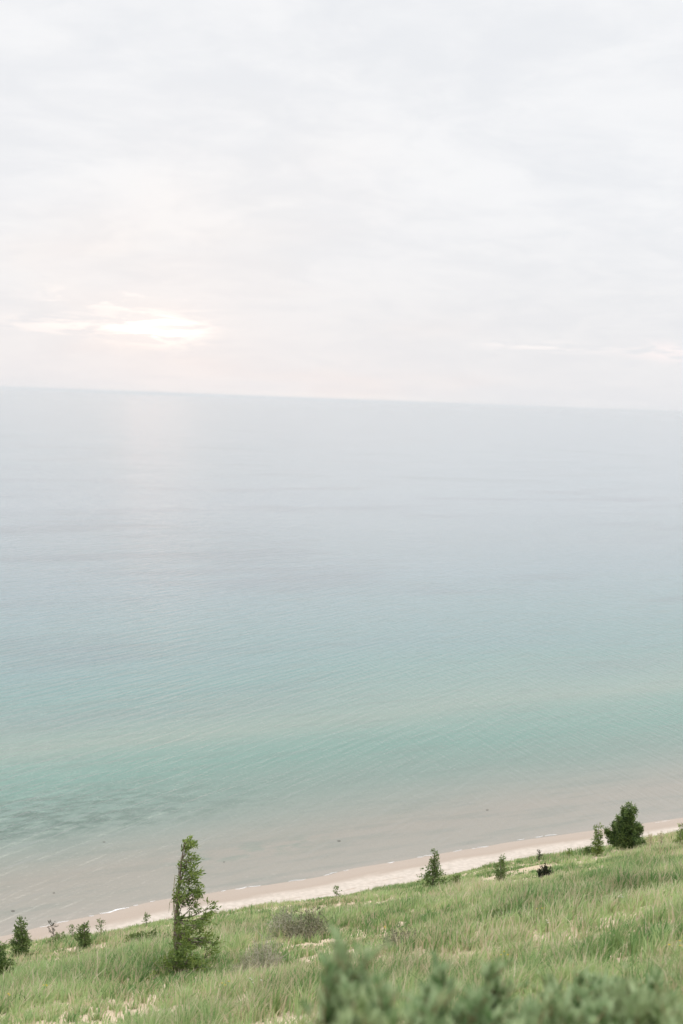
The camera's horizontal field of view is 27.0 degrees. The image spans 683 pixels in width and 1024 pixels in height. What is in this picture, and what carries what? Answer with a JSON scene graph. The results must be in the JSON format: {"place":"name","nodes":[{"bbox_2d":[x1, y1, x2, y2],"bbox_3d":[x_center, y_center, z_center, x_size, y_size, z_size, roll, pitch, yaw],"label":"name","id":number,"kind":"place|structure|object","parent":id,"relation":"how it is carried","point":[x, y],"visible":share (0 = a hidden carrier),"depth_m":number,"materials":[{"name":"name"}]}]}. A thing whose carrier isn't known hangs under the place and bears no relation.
{"place":"outdoors","nodes":[
{"label":"outdoors","id":0,"kind":"place"},
{"bbox_2d":[0,388,682,935],"bbox_3d":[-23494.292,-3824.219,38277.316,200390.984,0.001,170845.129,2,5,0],"label":"lake","id":1,"kind":"structure","parent":0,"point":[246,642],"depth_m":394.05,"materials":[{"name":"liquid"}]},
{"bbox_2d":[43,820,670,926],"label":"wave foam","id":2,"kind":"object","parent":1,"relation":"on","point":[260,885],"visible":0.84,"depth_m":189.11,"materials":[{"name":"white"}]},
{"bbox_2d":[0,818,682,944],"bbox_3d":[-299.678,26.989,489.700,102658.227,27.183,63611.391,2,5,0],"label":"beach","id":3,"kind":"structure","parent":0,"point":[353,880],"depth_m":191.25,"materials":[{"name":"beige sand"}]},
{"bbox_2d":[0,0,682,412],"label":"sky","id":4,"kind":"structure","parent":0,"point":[457,202],"materials":[{"name":"white"}]},
{"bbox_2d":[0,830,682,1023],"bbox_3d":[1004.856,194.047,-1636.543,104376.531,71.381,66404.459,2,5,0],"label":"dune slope","id":5,"kind":"structure","parent":0,"point":[536,867],"depth_m":20.62,"materials":[{"name":"plant"}]},
{"bbox_2d":[0,941,16,975],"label":"cedar shrub","id":6,"kind":"object","parent":5,"relation":"on","point":[3,961],"visible":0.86,"depth_m":25.70,"materials":[{"name":"green plant"}]},
{"bbox_2d":[7,915,33,958],"bbox_3d":[-6.691,8.890,29.577,0.632,1.079,0.599,5,5,29],"label":"cedar tree","id":7,"kind":"object","parent":5,"relation":"on","point":[21,945],"visible":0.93,"depth_m":29.52,"materials":[{"name":"green plant"}]},
{"bbox_2d":[47,921,57,939],"bbox_3d":[-7.327,10.637,35.941,0.276,0.682,0.314,3,5,16],"label":"sapling","id":8,"kind":"object","parent":5,"relation":"on","point":[49,930],"visible":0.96,"depth_m":35.94,"materials":[{"name":"green plant"}]},
{"bbox_2d":[46,931,68,945],"bbox_3d":[-6.948,10.509,34.880,0.583,0.469,0.506,-2,6,-43],"label":"leafy shrub","id":9,"kind":"object","parent":5,"relation":"on","point":[56,938],"visible":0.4,"depth_m":34.86,"materials":[{"name":"green plant"}]},
{"bbox_2d":[67,924,76,937],"bbox_3d":[-6.881,10.738,36.257,0.291,0.506,0.264,2,5,0],"label":"sapling","id":10,"kind":"object","parent":5,"relation":"on","point":[71,929],"visible":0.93,"depth_m":36.24,"materials":[{"name":"green plant"}]},
{"bbox_2d":[74,920,91,948],"bbox_3d":[-5.548,9.120,30.571,0.420,0.682,0.461,1,5,-17],"label":"cedar tree","id":11,"kind":"object","parent":5,"relation":"on","point":[87,940],"visible":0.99,"depth_m":30.57,"materials":[{"name":"green plant"}]},
{"bbox_2d":[95,918,105,932],"bbox_3d":[-6.072,10.519,35.931,0.320,0.546,0.212,2,5,0],"label":"sapling","id":12,"kind":"object","parent":5,"relation":"on","point":[100,922],"visible":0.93,"depth_m":35.92,"materials":[{"name":"green plant"}]},
{"bbox_2d":[141,912,150,923],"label":"sapling","id":13,"kind":"object","parent":5,"relation":"on","point":[145,917],"visible":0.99,"depth_m":37.91,"materials":[{"name":"green plant"}]},
{"bbox_2d":[124,928,170,942],"bbox_3d":[-3.984,8.925,29.741,1.165,0.419,1.214,1,5,-19],"label":"leafy shrub","id":14,"kind":"object","parent":5,"relation":"on","point":[137,934],"visible":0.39,"depth_m":29.87,"materials":[{"name":"green plant"}]},
{"bbox_2d":[146,835,225,980],"bbox_3d":[-2.402,6.210,22.351,1.204,2.336,1.098,2,5,0],"label":"cedar tree","id":15,"kind":"object","parent":5,"relation":"on","point":[176,956],"visible":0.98,"depth_m":22.33,"materials":[{"name":"green plant"}]},
{"bbox_2d":[227,954,252,974],"bbox_3d":[-1.496,6.824,21.323,0.422,0.445,0.462,6,6,38],"label":"twiggy bush","id":16,"kind":"object","parent":5,"relation":"on","point":[246,964],"visible":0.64,"depth_m":21.32,"materials":[{"name":"grey plant"}]},
{"bbox_2d":[242,926,287,971],"bbox_3d":[-1.176,6.816,22.006,0.772,0.781,0.793,2,5,0],"label":"twiggy bush","id":17,"kind":"object","parent":5,"relation":"on","point":[256,953],"visible":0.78,"depth_m":21.97,"materials":[{"name":"grey plant"}]},
{"bbox_2d":[264,900,307,938],"bbox_3d":[-0.973,7.634,26.449,0.909,0.749,0.732,2,5,0],"label":"twiggy bush","id":18,"kind":"object","parent":5,"relation":"on","point":[287,916],"visible":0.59,"depth_m":26.39,"materials":[{"name":"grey plant"}]},
{"bbox_2d":[279,905,339,942],"bbox_3d":[-0.610,7.461,25.783,0.971,0.823,1.040,-1,5,-33],"label":"twiggy bush","id":19,"kind":"object","parent":5,"relation":"on","point":[312,928],"visible":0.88,"depth_m":25.72,"materials":[{"name":"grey plant"}]},
{"bbox_2d":[333,885,341,898],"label":"sapling","id":20,"kind":"object","parent":5,"relation":"on","point":[334,891],"visible":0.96,"depth_m":38.15,"materials":[{"name":"green plant"}]},
{"bbox_2d":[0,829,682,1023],"bbox_3d":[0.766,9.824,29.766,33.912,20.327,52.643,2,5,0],"label":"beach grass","id":21,"kind":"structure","parent":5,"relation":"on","point":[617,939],"depth_m":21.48,"materials":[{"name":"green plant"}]},
{"bbox_2d":[298,913,393,1023],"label":"silverberry shrub","id":22,"kind":"object","parent":5,"relation":"on","point":[336,978],"visible":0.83,"depth_m":4.02,"materials":[{"name":"green plant"}]},
{"bbox_2d":[334,979,382,1023],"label":"silverberry shrub","id":23,"kind":"object","parent":5,"relation":"on","point":[361,1011],"visible":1,"depth_m":3.61,"materials":[{"name":"green plant"}]},
{"bbox_2d":[332,966,415,1023],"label":"silverberry shrub","id":24,"kind":"object","parent":5,"relation":"on","point":[382,998],"visible":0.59,"depth_m":3.90,"materials":[{"name":"green plant"}]},
{"bbox_2d":[377,922,420,946],"bbox_3d":[0.911,6.636,22.179,0.707,0.452,0.671,2,5,0],"label":"twiggy bush","id":25,"kind":"object","parent":5,"relation":"on","point":[403,933],"visible":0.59,"depth_m":22.18,"materials":[{"name":"grey plant"}]},
{"bbox_2d":[383,980,460,1023],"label":"silverberry shrub","id":26,"kind":"object","parent":5,"relation":"on","point":[438,1000],"visible":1,"depth_m":3.62,"materials":[{"name":"green plant"}]},
{"bbox_2d":[389,950,455,1023],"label":"silverberry shrub","id":27,"kind":"object","parent":5,"relation":"on","point":[434,978],"visible":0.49,"depth_m":4.20,"materials":[{"name":"green plant"}]},
{"bbox_2d":[416,848,449,886],"bbox_3d":[2.545,9.851,39.359,0.933,1.218,1.136,2,5,0],"label":"cedar tree","id":28,"kind":"object","parent":5,"relation":"on","point":[433,875],"visible":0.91,"depth_m":39.22,"materials":[{"name":"green plant"}]},
{"bbox_2d":[444,873,461,884],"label":"cedar shrub","id":29,"kind":"object","parent":5,"relation":"on","point":[456,877],"visible":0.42,"depth_m":37.50,"materials":[{"name":"green plant"}]},
{"bbox_2d":[445,983,491,1023],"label":"silverberry shrub","id":30,"kind":"object","parent":5,"relation":"on","point":[464,1011],"visible":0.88,"depth_m":4.08,"materials":[{"name":"green plant"}]},
{"bbox_2d":[492,853,508,881],"bbox_3d":[4.176,9.431,37.537,0.491,0.869,0.458,2,5,0],"label":"cedar tree","id":31,"kind":"object","parent":5,"relation":"on","point":[502,870],"visible":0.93,"depth_m":37.52,"materials":[{"name":"green plant"}]},
{"bbox_2d":[454,980,549,1023],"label":"silverberry shrub","id":32,"kind":"object","parent":5,"relation":"on","point":[497,1016],"visible":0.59,"depth_m":4.10,"materials":[{"name":"green plant"}]},
{"bbox_2d":[485,902,520,921],"bbox_3d":[2.542,6.387,22.474,0.657,0.422,0.603,5,6,37],"label":"leafy shrub","id":33,"kind":"object","parent":5,"relation":"on","point":[493,913],"visible":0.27,"depth_m":22.48,"materials":[{"name":"green plant"}]},
{"bbox_2d":[478,953,528,1023],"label":"silverberry shrub","id":34,"kind":"object","parent":5,"relation":"on","point":[498,989],"visible":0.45,"depth_m":4.91,"materials":[{"name":"green plant"}]},
{"bbox_2d":[463,980,563,1023],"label":"silverberry shrub","id":35,"kind":"object","parent":5,"relation":"on","point":[514,1012],"visible":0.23,"depth_m":5.13,"materials":[{"name":"green plant"}]},
{"bbox_2d":[536,863,552,878],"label":"dark bush","id":36,"kind":"object","parent":5,"relation":"on","point":[545,870],"visible":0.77,"depth_m":36.69,"materials":[{"name":"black plant"}]},
{"bbox_2d":[531,951,600,1023],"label":"silverberry shrub","id":37,"kind":"object","parent":5,"relation":"on","point":[582,977],"visible":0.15,"depth_m":5.90,"materials":[{"name":"green plant"}]},
{"bbox_2d":[565,848,573,855],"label":"sapling","id":38,"kind":"object","parent":5,"relation":"on","point":[570,854],"visible":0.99,"depth_m":41.59,"materials":[{"name":"green plant"}]},
{"bbox_2d":[519,974,632,1023],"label":"silverberry shrub","id":39,"kind":"object","parent":5,"relation":"on","point":[578,1011],"visible":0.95,"depth_m":4.22,"materials":[{"name":"green plant"}]},
{"bbox_2d":[580,844,603,854],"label":"cedar shrub","id":40,"kind":"object","parent":5,"relation":"on","point":[585,850],"visible":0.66,"depth_m":42.23,"materials":[{"name":"green plant"}]},
{"bbox_2d":[590,823,603,856],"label":"cedar tree","id":41,"kind":"object","parent":5,"relation":"on","point":[598,843],"visible":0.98,"depth_m":41.33,"materials":[{"name":"green plant"}]},
{"bbox_2d":[567,966,647,1023],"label":"silverberry shrub","id":42,"kind":"object","parent":5,"relation":"on","point":[598,985],"visible":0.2,"depth_m":5.26,"materials":[{"name":"green plant"}]},
{"bbox_2d":[603,801,643,848],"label":"cedar tree","id":43,"kind":"object","parent":5,"relation":"on","point":[628,831],"visible":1,"depth_m":41.72,"materials":[{"name":"green plant"}]},
{"bbox_2d":[585,961,682,1023],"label":"silverberry shrub","id":44,"kind":"object","parent":5,"relation":"on","point":[640,1010],"visible":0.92,"depth_m":4.22,"materials":[{"name":"green plant"}]},
{"bbox_2d":[634,837,647,847],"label":"cedar shrub","id":45,"kind":"object","parent":5,"relation":"on","point":[640,841],"visible":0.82,"depth_m":41.40,"materials":[{"name":"green plant"}]},
{"bbox_2d":[646,834,654,846],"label":"sapling","id":46,"kind":"object","parent":5,"relation":"on","point":[650,840],"visible":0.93,"depth_m":40.67,"materials":[{"name":"green plant"}]},
{"bbox_2d":[627,963,682,1021],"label":"silverberry shrub","id":47,"kind":"object","parent":5,"relation":"on","point":[656,972],"visible":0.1,"depth_m":5.87,"materials":[{"name":"green plant"}]},
{"bbox_2d":[657,832,665,843],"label":"sapling","id":48,"kind":"object","parent":5,"relation":"on","point":[661,837],"visible":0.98,"depth_m":40.62,"materials":[{"name":"green plant"}]},
{"bbox_2d":[674,822,682,844],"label":"cedar tree","id":49,"kind":"object","parent":5,"relation":"on","point":[678,833],"visible":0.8,"depth_m":40.29,"materials":[{"name":"green plant"}]}
]}

